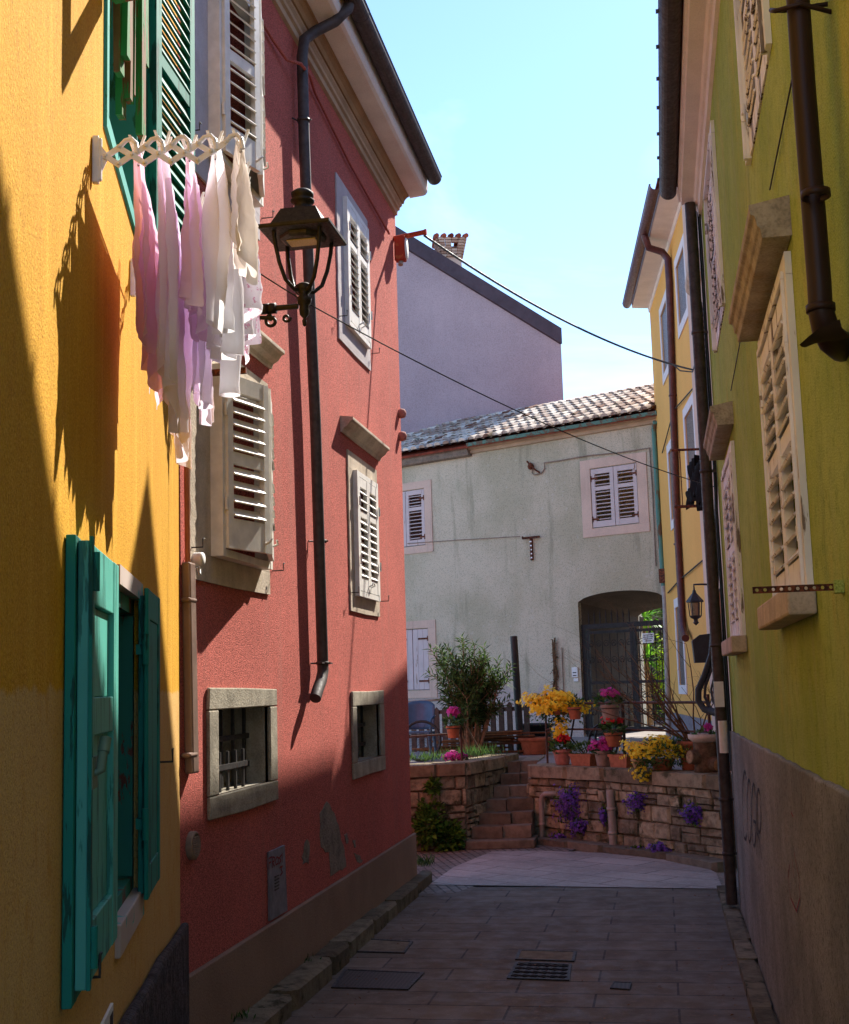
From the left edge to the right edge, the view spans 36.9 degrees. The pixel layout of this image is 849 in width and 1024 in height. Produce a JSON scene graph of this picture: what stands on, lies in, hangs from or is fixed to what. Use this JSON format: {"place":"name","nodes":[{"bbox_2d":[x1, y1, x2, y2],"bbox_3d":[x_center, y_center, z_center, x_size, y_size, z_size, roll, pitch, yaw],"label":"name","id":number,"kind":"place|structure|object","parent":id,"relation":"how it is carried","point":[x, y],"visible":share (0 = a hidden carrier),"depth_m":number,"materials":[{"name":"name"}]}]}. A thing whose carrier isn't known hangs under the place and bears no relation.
{"place":"outdoors","nodes":[
{"label":"outdoors","id":0,"kind":"place"},
{"bbox_2d":[417,845,573,893],"bbox_3d":[-0.076,4.439,16.147,4.700,0.001,5.400,-3,-8,10],"label":"cobbled strip","id":1,"kind":"object","parent":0,"point":[445,861],"visible":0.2,"depth_m":16.33,"materials":[{"name":"stone"}]},
{"bbox_2d":[417,851,434,867],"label":"weed tuft","id":2,"kind":"object","parent":1,"relation":"on","point":[425,862],"visible":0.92,"depth_m":15.28,"materials":[{"name":"green plant"}]},
{"bbox_2d":[411,797,447,850],"bbox_3d":[0.063,4.215,17.213,0.545,0.721,0.592,-3,-8,10],"label":"ivy bush","id":3,"kind":"object","parent":1,"relation":"on","point":[428,837],"visible":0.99,"depth_m":17.11,"materials":[{"name":"green plant"}]},
{"bbox_2d":[466,756,544,849],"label":"stone steps","id":4,"kind":"structure","parent":1,"relation":"on","point":[507,819],"depth_m":17.75,"materials":[{"name":"stone"}]},
{"bbox_2d":[366,0,658,399],"label":"sky","id":5,"kind":"structure","parent":0,"point":[538,120],"materials":[{"name":"blue"}]},
{"bbox_2d":[283,887,754,1023],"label":"street","id":6,"kind":"structure","parent":0,"point":[452,935],"depth_m":10.16,"materials":[{"name":"stone"}]},
{"bbox_2d":[331,969,423,990],"bbox_3d":[-0.367,3.558,9.700,0.660,0.012,0.646,-3,-8,10],"label":"manhole cover","id":7,"kind":"object","parent":6,"relation":"on","point":[392,980],"visible":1,"depth_m":9.67,"materials":[{"name":"metal"}]},
{"bbox_2d":[357,939,412,953],"bbox_3d":[-0.341,3.729,10.946,0.464,0.012,0.579,-3,-8,10],"label":"manhole cover","id":8,"kind":"object","parent":6,"relation":"on","point":[383,946],"visible":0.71,"depth_m":10.89,"materials":[{"name":"metal"}]},
{"bbox_2d":[507,961,571,980],"bbox_3d":[0.900,3.536,9.811,0.476,0.013,0.610,-3,-8,10],"label":"street drain","id":9,"kind":"object","parent":6,"relation":"on","point":[542,971],"visible":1,"depth_m":9.77,"materials":[{"name":"metal"}]},
{"bbox_2d":[515,950,576,961],"bbox_3d":[0.987,3.610,10.358,0.491,0.012,0.414,-3,-8,10],"label":"manhole cover","id":10,"kind":"object","parent":6,"relation":"on","point":[544,955],"visible":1,"depth_m":10.35,"materials":[{"name":"metal"}]},
{"bbox_2d":[610,981,631,990],"bbox_3d":[1.435,3.446,9.262,0.145,0.012,0.219,-4,-8,17],"label":"valve cover","id":11,"kind":"object","parent":6,"relation":"on","point":[618,985],"visible":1,"depth_m":9.26,"materials":[{"name":"metal"}]},
{"bbox_2d":[409,720,681,769],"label":"terrace ground","id":12,"kind":"structure","parent":0,"point":[635,736],"depth_m":24.41,"materials":[{"name":"stone"}]},
{"bbox_2d":[408,701,437,760],"bbox_3d":[-0.098,3.720,20.199,0.579,1.432,0.584,-3,-8,10],"label":"garden chair","id":13,"kind":"object","parent":12,"relation":"on","point":[421,710],"visible":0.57,"depth_m":20.43,"materials":[{"name":"blue plastic"}]},
{"bbox_2d":[409,720,441,761],"bbox_3d":[-0.047,3.565,19.847,0.643,0.643,0.103,-3,-8,10],"label":"bicycle wheel","id":14,"kind":"object","parent":12,"relation":"on","point":[432,725],"visible":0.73,"depth_m":19.82,"materials":[{"name":"black rubber"}]},
{"bbox_2d":[408,698,529,751],"bbox_3d":[0.512,3.756,22.545,3.071,0.965,0.067,-7,-9,32],"label":"picket fence","id":15,"kind":"object","parent":12,"relation":"on","point":[509,709],"visible":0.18,"depth_m":22.07,"materials":[{"name":"brown paint"}]},
{"bbox_2d":[422,633,516,757],"bbox_3d":[0.720,2.949,20.618,1.614,2.034,1.389,-7,-9,34],"label":"oleander bush","id":16,"kind":"object","parent":12,"relation":"on","point":[472,689],"visible":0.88,"depth_m":20.42,"materials":[{"name":"green plant"}]},
{"bbox_2d":[395,226,563,689],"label":"lilac grey house","id":17,"kind":"structure","parent":12,"relation":"on","point":[458,322],"depth_m":33.35,"materials":[{"name":"paint"}]},
{"bbox_2d":[412,730,554,753],"bbox_3d":[1.049,3.865,21.420,2.497,0.384,1.025,-3,-8,10],"label":"plank pile","id":18,"kind":"object","parent":12,"relation":"on","point":[498,738],"visible":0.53,"depth_m":21.17,"materials":[{"name":"wood"}]},
{"bbox_2d":[510,636,523,753],"bbox_3d":[1.565,3.074,21.458,0.173,1.962,0.122,-3,-8,10],"label":"black post","id":19,"kind":"object","parent":12,"relation":"on","point":[516,683],"visible":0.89,"depth_m":21.43,"materials":[{"name":"metal"}]},
{"bbox_2d":[518,737,550,754],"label":"flower pot","id":20,"kind":"object","parent":12,"relation":"on","point":[533,745],"visible":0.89,"depth_m":20.75,"materials":[{"name":"ceramic"}]},
{"bbox_2d":[401,383,671,736],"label":"faded green house","id":21,"kind":"structure","parent":12,"relation":"on","point":[492,489],"depth_m":28.43,"materials":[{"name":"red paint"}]},
{"bbox_2d":[522,536,539,559],"bbox_3d":[2.356,0.789,28.201,0.421,0.551,0.294,-3,-8,10],"label":"wall iron bracket","id":22,"kind":"object","parent":21,"relation":"attached to","point":[530,538],"depth_m":28.24,"materials":[{"name":"black metal"}]},
{"bbox_2d":[550,638,558,690],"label":"dry climbing stem","id":23,"kind":"object","parent":21,"relation":"attached to","point":[554,670],"visible":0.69,"depth_m":27.56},
{"bbox_2d":[572,667,578,681],"bbox_3d":[3.229,3.481,27.305,0.148,0.305,0.040,-8,-10,37],"label":"intercom panel","id":24,"kind":"object","parent":21,"relation":"attached to","point":[574,671],"visible":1,"depth_m":27.29,"materials":[{"name":"white plastic"}]},
{"bbox_2d":[581,609,664,733],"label":"iron gate","id":25,"kind":"structure","parent":21,"relation":"attached to","point":[588,682],"depth_m":26.78,"materials":[{"name":"metal"}]},
{"bbox_2d":[642,633,653,642],"bbox_3d":[4.642,2.614,26.432,0.267,0.202,0.009,-8,-10,37],"label":"gate sign","id":26,"kind":"object","parent":25,"relation":"attached to","point":[649,639],"visible":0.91,"depth_m":26.43,"materials":[{"name":"white plastic"}]},
{"bbox_2d":[523,723,553,750],"bbox_3d":[1.941,3.904,22.099,0.620,0.460,0.620,-3,-8,10],"label":"black bucket","id":27,"kind":"object","parent":12,"relation":"on","point":[535,727],"visible":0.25,"depth_m":21.85,"materials":[{"name":"plastic"}]},
{"bbox_2d":[588,722,622,753],"bbox_3d":[2.607,3.298,18.271,0.512,0.556,0.363,-3,-8,10],"label":"hose coil","id":28,"kind":"object","parent":12,"relation":"on","point":[595,734],"visible":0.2,"depth_m":18.22,"materials":[{"name":"plastic"}]},
{"bbox_2d":[545,694,711,762],"bbox_3d":[2.844,2.960,17.199,0.510,0.965,3.224,4,-9,-34],"label":"terrace railing","id":29,"kind":"object","parent":12,"relation":"on","point":[649,702],"visible":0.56,"depth_m":17.31,"materials":[{"name":"metal"}]},
{"bbox_2d":[516,685,595,744],"bbox_3d":[1.879,2.890,18.110,1.138,0.876,0.732,-3,-8,10],"label":"hanging pot","id":30,"kind":"object","parent":29,"relation":"hanging from","point":[552,702],"visible":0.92,"depth_m":17.97,"materials":[{"name":"ceramic"}]},
{"bbox_2d":[564,698,586,718],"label":"hanging pot","id":31,"kind":"object","parent":29,"relation":"hanging from","point":[574,712],"visible":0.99,"depth_m":17.79,"materials":[{"name":"ceramic"}]},
{"bbox_2d":[591,687,625,721],"bbox_3d":[2.507,2.605,17.247,0.451,0.468,0.415,5,-11,-42],"label":"hanging pot","id":32,"kind":"object","parent":29,"relation":"hanging from","point":[609,709],"visible":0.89,"depth_m":17.18,"materials":[{"name":"ceramic"}]},
{"bbox_2d":[598,716,627,746],"bbox_3d":[2.554,2.958,17.196,0.360,0.418,0.397,2,-9,-24],"label":"hanging pot","id":33,"kind":"object","parent":29,"relation":"hanging from","point":[612,738],"visible":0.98,"depth_m":17.14,"materials":[{"name":"ceramic"}]},
{"bbox_2d":[630,614,646,731],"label":"side wall","id":34,"kind":"structure","parent":12,"relation":"on","point":[644,705],"depth_m":29.39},
{"bbox_2d":[642,608,663,724],"bbox_3d":[5.573,3.598,31.885,1.563,3.430,1.430,-3,-8,10],"label":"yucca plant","id":35,"kind":"object","parent":12,"relation":"on","point":[647,649],"visible":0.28,"depth_m":31.72,"materials":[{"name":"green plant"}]},
{"bbox_2d":[641,608,664,720],"bbox_3d":[6.202,3.959,34.429,4.124,3.776,2.457,-8,-10,39],"label":"yard hedge","id":36,"kind":"object","parent":12,"relation":"on","point":[658,633],"visible":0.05,"depth_m":34.15,"materials":[{"name":"green plant"}]},
{"bbox_2d":[646,608,663,719],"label":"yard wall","id":37,"kind":"structure","parent":12,"relation":"on","point":[656,632],"depth_m":37.26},
{"bbox_2d":[650,634,664,712],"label":"yard shrub","id":38,"kind":"object","parent":12,"relation":"on","point":[655,677],"visible":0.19,"depth_m":31.58,"materials":[{"name":"green plant"}]},
{"bbox_2d":[622,181,712,739],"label":"warm yellow house","id":39,"kind":"structure","parent":12,"relation":"on","point":[655,285],"depth_m":22.73,"materials":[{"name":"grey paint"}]},
{"bbox_2d":[682,205,732,771],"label":"pale pink house","id":40,"kind":"structure","parent":12,"relation":"on","point":[687,289],"depth_m":19.23,"materials":[{"name":"red paint"}]},
{"bbox_2d":[671,448,702,510],"bbox_3d":[3.815,-0.430,17.903,0.621,1.114,3.146,-3,-8,10],"label":"black washing","id":41,"kind":"object","parent":40,"relation":"attached to","point":[693,493],"visible":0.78,"depth_m":17.92,"materials":[{"name":"fabric"}]},
{"bbox_2d":[686,583,706,624],"bbox_3d":[3.973,1.250,18.013,0.544,0.700,0.216,-3,-8,10],"label":"wall lamp","id":42,"kind":"object","parent":40,"relation":"attached to","point":[694,599],"visible":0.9,"depth_m":17.98,"materials":[{"name":"black metal"}]},
{"bbox_2d":[691,634,709,662],"bbox_3d":[3.770,1.837,17.185,0.313,0.388,0.403,-3,-8,10],"label":"letterbox","id":43,"kind":"object","parent":40,"relation":"attached to","point":[700,647],"visible":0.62,"depth_m":17.00,"materials":[{"name":"plastic"}]},
{"bbox_2d":[695,460,718,715],"bbox_3d":[2.832,0.411,12.943,0.358,3.311,0.558,-5,-9,24],"label":"cable bundle","id":44,"kind":"object","parent":40,"relation":"attached to","point":[703,681],"visible":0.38,"depth_m":12.89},
{"bbox_2d":[431,851,720,888],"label":"pale paving","id":45,"kind":"structure","parent":0,"point":[545,868],"depth_m":14.88,"materials":[{"name":"stone"}]},
{"bbox_2d":[473,850,737,886],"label":"ground","id":46,"kind":"structure","parent":0,"point":[720,875],"depth_m":14.18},
{"bbox_2d":[0,0,194,1023],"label":"yellow ochre house","id":47,"kind":"structure","parent":46,"relation":"on","point":[91,928],"depth_m":3.48,"materials":[{"name":"paint"}]},
{"bbox_2d":[100,1003,112,1023],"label":"wall plaque","id":48,"kind":"object","parent":47,"relation":"attached to","point":[107,1018],"depth_m":3.96,"materials":[{"name":"white stone"}]},
{"bbox_2d":[103,0,137,233],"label":"window frame","id":49,"kind":"structure","parent":47,"relation":"in","point":[116,130],"depth_m":5.17,"materials":[{"name":"wood"}]},
{"bbox_2d":[117,591,133,911],"bbox_3d":[-1.202,0.871,4.716,0.170,1.134,0.802,-1,-8,-7],"label":"window frame","id":50,"kind":"structure","parent":47,"relation":"in","point":[125,650],"depth_m":5.05,"materials":[{"name":"teal paint"}]},
{"bbox_2d":[92,132,244,296],"bbox_3d":[-0.845,-0.998,4.410,0.460,0.150,1.212,-1,-8,-7],"label":"laundry rack","id":51,"kind":"object","parent":47,"relation":"attached to","point":[101,157],"visible":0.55,"depth_m":3.86,"materials":[{"name":"beige wood"}]},
{"bbox_2d":[128,135,162,408],"bbox_3d":[-0.929,-0.767,4.326,0.078,0.685,0.914,-1,-8,-7],"label":"pink towel","id":52,"kind":"object","parent":51,"relation":"hanging from","point":[145,254],"visible":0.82,"depth_m":4.14,"materials":[{"name":"fabric"}]},
{"bbox_2d":[153,130,192,469],"bbox_3d":[-0.843,-0.655,4.318,0.095,0.909,0.974,-1,-8,-8],"label":"pink towel","id":53,"kind":"object","parent":51,"relation":"hanging from","point":[174,355],"visible":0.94,"depth_m":3.97,"materials":[{"name":"fabric"}]},
{"bbox_2d":[179,134,208,341],"bbox_3d":[-0.746,-0.866,4.148,0.082,0.552,0.563,-1,-8,-6],"label":"pink towel","id":54,"kind":"object","parent":51,"relation":"hanging from","point":[192,290],"visible":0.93,"depth_m":3.93,"materials":[{"name":"fabric"}]},
{"bbox_2d":[192,206,213,425],"bbox_3d":[-0.806,-0.696,4.626,0.076,0.757,0.444,0,-8,-8],"label":"pillow case","id":55,"kind":"object","parent":51,"relation":"hanging from","point":[202,381],"visible":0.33,"depth_m":4.50,"materials":[{"name":"white fabric"}]},
{"bbox_2d":[201,130,244,396],"bbox_3d":[-0.670,-0.778,4.265,0.130,0.697,0.877,-1,-8,-8],"label":"white shirt","id":56,"kind":"object","parent":51,"relation":"hanging from","point":[225,344],"visible":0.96,"depth_m":3.98,"materials":[{"name":"fabric"}]},
{"bbox_2d":[229,128,258,284],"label":"baby trousers","id":57,"kind":"object","parent":51,"relation":"hanging from","point":[244,232],"visible":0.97,"depth_m":3.91,"materials":[{"name":"beige fabric"}]},
{"bbox_2d":[241,177,262,364],"bbox_3d":[-0.635,-0.840,4.524,0.110,0.500,0.658,-1,-8,-8],"label":"printed shirt","id":58,"kind":"object","parent":51,"relation":"hanging from","point":[253,307],"visible":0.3,"depth_m":4.32,"materials":[{"name":"white fabric"}]},
{"bbox_2d":[178,0,441,1023],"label":"pink house","id":59,"kind":"structure","parent":46,"relation":"on","point":[296,840],"depth_m":10.43,"materials":[{"name":"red paint"}]},
{"bbox_2d":[212,367,246,375],"bbox_3d":[-1.307,-0.897,8.178,0.340,0.100,0.080,-3,-8,10],"label":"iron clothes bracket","id":60,"kind":"object","parent":59,"relation":"attached to","point":[216,372],"visible":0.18,"depth_m":8.17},
{"bbox_2d":[267,845,287,920],"bbox_3d":[-1.073,2.700,9.291,0.023,0.484,0.466,-3,-8,10],"label":"meter door","id":61,"kind":"structure","parent":59,"relation":"in","point":[276,864],"depth_m":9.26,"materials":[{"name":"grey paint"}]},
{"bbox_2d":[212,188,346,361],"bbox_3d":[-1.013,-1.506,8.306,0.936,1.211,0.470,-3,-8,10],"label":"wall lantern","id":62,"kind":"object","parent":59,"relation":"attached to","point":[303,223],"depth_m":8.21,"materials":[{"name":"metal"}]},
{"bbox_2d":[393,229,426,265],"bbox_3d":[-0.182,-3.117,15.020,0.423,0.434,0.175,-3,-8,10],"label":"cable anchor box","id":63,"kind":"object","parent":59,"relation":"attached to","point":[401,249],"visible":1,"depth_m":14.99,"materials":[{"name":"red paint"}]},
{"bbox_2d":[423,235,693,372],"bbox_3d":[2.166,-2.667,17.183,0.297,0.748,6.193,-9,-10,41],"label":"overhead cable","id":64,"kind":"object","parent":63,"relation":"attached to","point":[509,290],"visible":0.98,"depth_m":16.75,"materials":[{"name":"rubber"}]},
{"bbox_2d":[261,274,713,486],"bbox_3d":[1.038,-1.085,10.874,0.556,0.960,7.284,-8,-10,39],"label":"overhead wire","id":65,"kind":"object","parent":59,"relation":"attached to","point":[464,385],"visible":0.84,"depth_m":9.65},
{"bbox_2d":[230,870,431,1023],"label":"kerb","id":66,"kind":"structure","parent":46,"relation":"on","point":[302,984],"depth_m":9.90,"materials":[{"name":"stone"}]},
{"bbox_2d":[231,1008,255,1021],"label":"weed tuft","id":67,"kind":"object","parent":66,"relation":"on","point":[244,1013],"visible":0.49,"depth_m":8.18,"materials":[{"name":"green plant"}]},
{"bbox_2d":[410,753,518,850],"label":"terrace wall","id":68,"kind":"structure","parent":46,"relation":"on","point":[467,790],"depth_m":17.45,"materials":[{"name":"stone"}]},
{"bbox_2d":[423,773,442,799],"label":"ivy bush","id":69,"kind":"object","parent":68,"relation":"attached to","point":[436,784],"visible":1,"depth_m":17.26,"materials":[{"name":"green plant"}]},
{"bbox_2d":[426,798,445,813],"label":"ivy bush","id":70,"kind":"object","parent":68,"relation":"attached to","point":[438,807],"visible":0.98,"depth_m":17.26,"materials":[{"name":"green plant"}]},
{"bbox_2d":[410,708,482,760],"bbox_3d":[0.537,3.198,18.378,0.538,0.757,1.722,-8,-10,38],"label":"garden rail","id":71,"kind":"object","parent":68,"relation":"on","point":[461,746],"visible":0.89,"depth_m":17.93,"materials":[{"name":"metal"}]},
{"bbox_2d":[442,706,468,737],"bbox_3d":[0.414,2.946,17.878,0.351,0.448,0.406,4,-10,-37],"label":"hanging pot","id":72,"kind":"object","parent":71,"relation":"hanging from","point":[453,730],"visible":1,"depth_m":17.84,"materials":[{"name":"ceramic"}]},
{"bbox_2d":[410,748,482,762],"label":"grass tuft","id":73,"kind":"object","parent":68,"relation":"on","point":[424,755],"visible":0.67,"depth_m":18.23,"materials":[{"name":"green plant"}]},
{"bbox_2d":[432,818,466,852],"bbox_3d":[0.331,4.401,17.279,0.580,0.488,0.579,4,-9,-33],"label":"ivy bush","id":74,"kind":"object","parent":68,"relation":"attached to","point":[454,833],"visible":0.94,"depth_m":17.17,"materials":[{"name":"green plant"}]},
{"bbox_2d":[437,750,469,760],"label":"flower clump","id":75,"kind":"object","parent":68,"relation":"on","point":[450,755],"visible":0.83,"depth_m":18.03,"materials":[{"name":"pink plant"}]},
{"bbox_2d":[429,742,520,756],"bbox_3d":[0.756,3.555,19.108,1.010,0.214,1.092,2,-9,-27],"label":"grass tuft","id":76,"kind":"object","parent":68,"relation":"on","point":[477,752],"visible":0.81,"depth_m":19.04,"materials":[{"name":"green plant"}]},
{"bbox_2d":[537,836,723,872],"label":"wall foot kerb","id":77,"kind":"structure","parent":46,"relation":"on","point":[714,864],"depth_m":16.16,"materials":[{"name":"stone"}]},
{"bbox_2d":[527,763,736,868],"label":"retaining wall","id":78,"kind":"structure","parent":46,"relation":"on","point":[670,793],"depth_m":16.33,"materials":[{"name":"stone"}]},
{"bbox_2d":[539,791,555,836],"bbox_3d":[1.714,4.229,17.711,0.118,0.684,0.297,5,-10,-41],"label":"drain pipe","id":79,"kind":"object","parent":78,"relation":"attached to","point":[544,794],"visible":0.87,"depth_m":17.74,"materials":[{"name":"beige plastic"}]},
{"bbox_2d":[548,829,565,838],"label":"rock plant","id":80,"kind":"object","parent":78,"relation":"attached to","point":[559,835],"visible":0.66,"depth_m":17.50,"materials":[{"name":"purple plant"}]},
{"bbox_2d":[547,733,574,764],"bbox_3d":[1.913,3.332,17.913,0.433,0.436,0.390,-9,-11,43],"label":"flower pot","id":81,"kind":"object","parent":78,"relation":"on","point":[561,756],"visible":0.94,"depth_m":17.83,"materials":[{"name":"ceramic"}]},
{"bbox_2d":[551,783,586,829],"bbox_3d":[2.021,4.014,17.386,0.591,0.652,0.339,-3,-8,10],"label":"rock plant","id":82,"kind":"object","parent":78,"relation":"attached to","point":[566,797],"visible":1,"depth_m":17.34,"materials":[{"name":"purple plant"}]},
{"bbox_2d":[565,816,589,838],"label":"rock plant","id":83,"kind":"object","parent":78,"relation":"attached to","point":[577,829],"visible":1,"depth_m":17.19,"materials":[{"name":"purple plant"}]},
{"bbox_2d":[567,740,596,765],"bbox_3d":[2.194,3.309,17.578,0.478,0.374,0.327,-6,-9,31],"label":"planter box","id":84,"kind":"object","parent":78,"relation":"on","point":[584,758],"visible":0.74,"depth_m":17.52,"materials":[{"name":"ceramic"}]},
{"bbox_2d":[587,736,616,766],"bbox_3d":[2.421,3.242,17.276,0.463,0.411,0.415,-3,-8,10],"label":"flower pot","id":85,"kind":"object","parent":78,"relation":"on","point":[601,753],"visible":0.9,"depth_m":17.19,"materials":[{"name":"ceramic"}]},
{"bbox_2d":[598,804,607,826],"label":"rock plant","id":86,"kind":"object","parent":78,"relation":"attached to","point":[602,815],"visible":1,"depth_m":16.88,"materials":[{"name":"purple plant"}]},
{"bbox_2d":[606,790,617,844],"bbox_3d":[2.462,4.041,16.726,0.128,0.756,0.129,-3,-8,10],"label":"drain pipe","id":87,"kind":"object","parent":78,"relation":"attached to","point":[611,810],"visible":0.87,"depth_m":16.69,"materials":[{"name":"beige plastic"}]},
{"bbox_2d":[607,748,633,767],"bbox_3d":[2.639,3.271,16.972,0.258,0.259,0.429,5,-10,-41],"label":"planter box","id":88,"kind":"object","parent":78,"relation":"on","point":[615,761],"visible":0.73,"depth_m":16.91,"materials":[{"name":"ceramic"}]},
{"bbox_2d":[621,791,647,813],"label":"rock plant","id":89,"kind":"object","parent":78,"relation":"attached to","point":[637,798],"visible":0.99,"depth_m":16.29,"materials":[{"name":"purple plant"}]},
{"bbox_2d":[625,844,643,847],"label":"rock plant","id":90,"kind":"object","parent":78,"relation":"attached to","point":[635,846],"visible":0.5,"depth_m":16.26,"materials":[{"name":"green plant"}]},
{"bbox_2d":[627,741,648,768],"bbox_3d":[2.820,3.174,16.658,0.258,0.355,0.266,4,-9,-33],"label":"flower pot","id":91,"kind":"object","parent":78,"relation":"on","point":[634,760],"visible":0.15,"depth_m":16.59,"materials":[{"name":"ceramic"}]},
{"bbox_2d":[619,734,691,781],"bbox_3d":[3.037,3.128,16.208,1.130,0.602,0.684,-3,-8,10],"label":"flower pot","id":92,"kind":"object","parent":78,"relation":"on","point":[655,747],"visible":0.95,"depth_m":16.15,"materials":[{"name":"ceramic"}]},
{"bbox_2d":[646,839,671,851],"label":"rock plant","id":93,"kind":"object","parent":78,"relation":"attached to","point":[659,845],"visible":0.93,"depth_m":15.86,"materials":[{"name":"purple plant"}]},
{"bbox_2d":[677,740,694,769],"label":"flower pot","id":94,"kind":"object","parent":78,"relation":"on","point":[687,766],"visible":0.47,"depth_m":16.08,"materials":[{"name":"ceramic"}]},
{"bbox_2d":[502,584,712,740],"bbox_3d":[2.377,1.917,16.446,2.761,2.171,1.556,-1,-8,-5],"label":"bare shrub","id":95,"kind":"object","parent":94,"relation":"in","point":[679,725],"visible":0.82,"depth_m":16.28,"materials":[{"name":"plant"}]},
{"bbox_2d":[679,799,706,827],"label":"rock plant","id":96,"kind":"object","parent":78,"relation":"attached to","point":[690,817],"visible":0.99,"depth_m":15.37,"materials":[{"name":"purple plant"}]},
{"bbox_2d":[686,742,717,772],"bbox_3d":[3.438,3.008,15.601,0.391,0.360,0.393,3,-9,-28],"label":"tree log","id":97,"kind":"object","parent":78,"relation":"on","point":[702,757],"visible":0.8,"depth_m":15.54,"materials":[{"name":"brown wood"}]},
{"bbox_2d":[687,722,715,742],"bbox_3d":[3.451,2.713,15.706,0.410,0.248,0.410,-3,-8,10],"label":"stone bowl","id":98,"kind":"object","parent":97,"relation":"on","point":[700,737],"visible":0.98,"depth_m":15.59,"materials":[{"name":"beige stone"}]},
{"bbox_2d":[717,885,779,1023],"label":"kerb","id":99,"kind":"structure","parent":46,"relation":"on","point":[759,1003],"depth_m":9.52,"materials":[{"name":"stone"}]},
{"bbox_2d":[656,0,848,1023],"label":"olive green house","id":100,"kind":"structure","parent":46,"relation":"on","point":[753,132],"depth_m":6.44,"materials":[{"name":"paint"}]},
{"bbox_2d":[703,120,725,352],"bbox_3d":[2.469,-2.277,10.790,0.098,1.509,1.556,-3,-8,10],"label":"window shutter","id":101,"kind":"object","parent":100,"relation":"in","point":[717,302],"depth_m":10.76,"materials":[{"name":"beige paint"}]},
{"bbox_2d":[721,441,745,636],"bbox_3d":[2.524,0.282,10.391,0.077,1.488,1.461,-3,-8,10],"label":"window shutter","id":102,"kind":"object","parent":100,"relation":"in","point":[729,494],"depth_m":10.13,"materials":[{"name":"beige paint"}]},
{"bbox_2d":[733,0,771,165],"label":"window shutter","id":103,"kind":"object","parent":100,"relation":"in","point":[753,35],"depth_m":6.72,"materials":[{"name":"beige paint"}]},
{"bbox_2d":[756,251,813,596],"bbox_3d":[1.733,-0.316,6.156,0.076,1.446,1.554,-3,-8,10],"label":"window shutter","id":104,"kind":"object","parent":100,"relation":"in","point":[777,351],"depth_m":5.96,"materials":[{"name":"beige paint"}]},
{"bbox_2d":[752,580,843,593],"bbox_3d":[1.323,0.271,4.514,0.311,0.044,0.060,-3,-8,10],"label":"perforated bracket","id":105,"kind":"object","parent":100,"relation":"attached to","point":[837,586],"visible":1,"depth_m":4.51,"materials":[{"name":"metal"}]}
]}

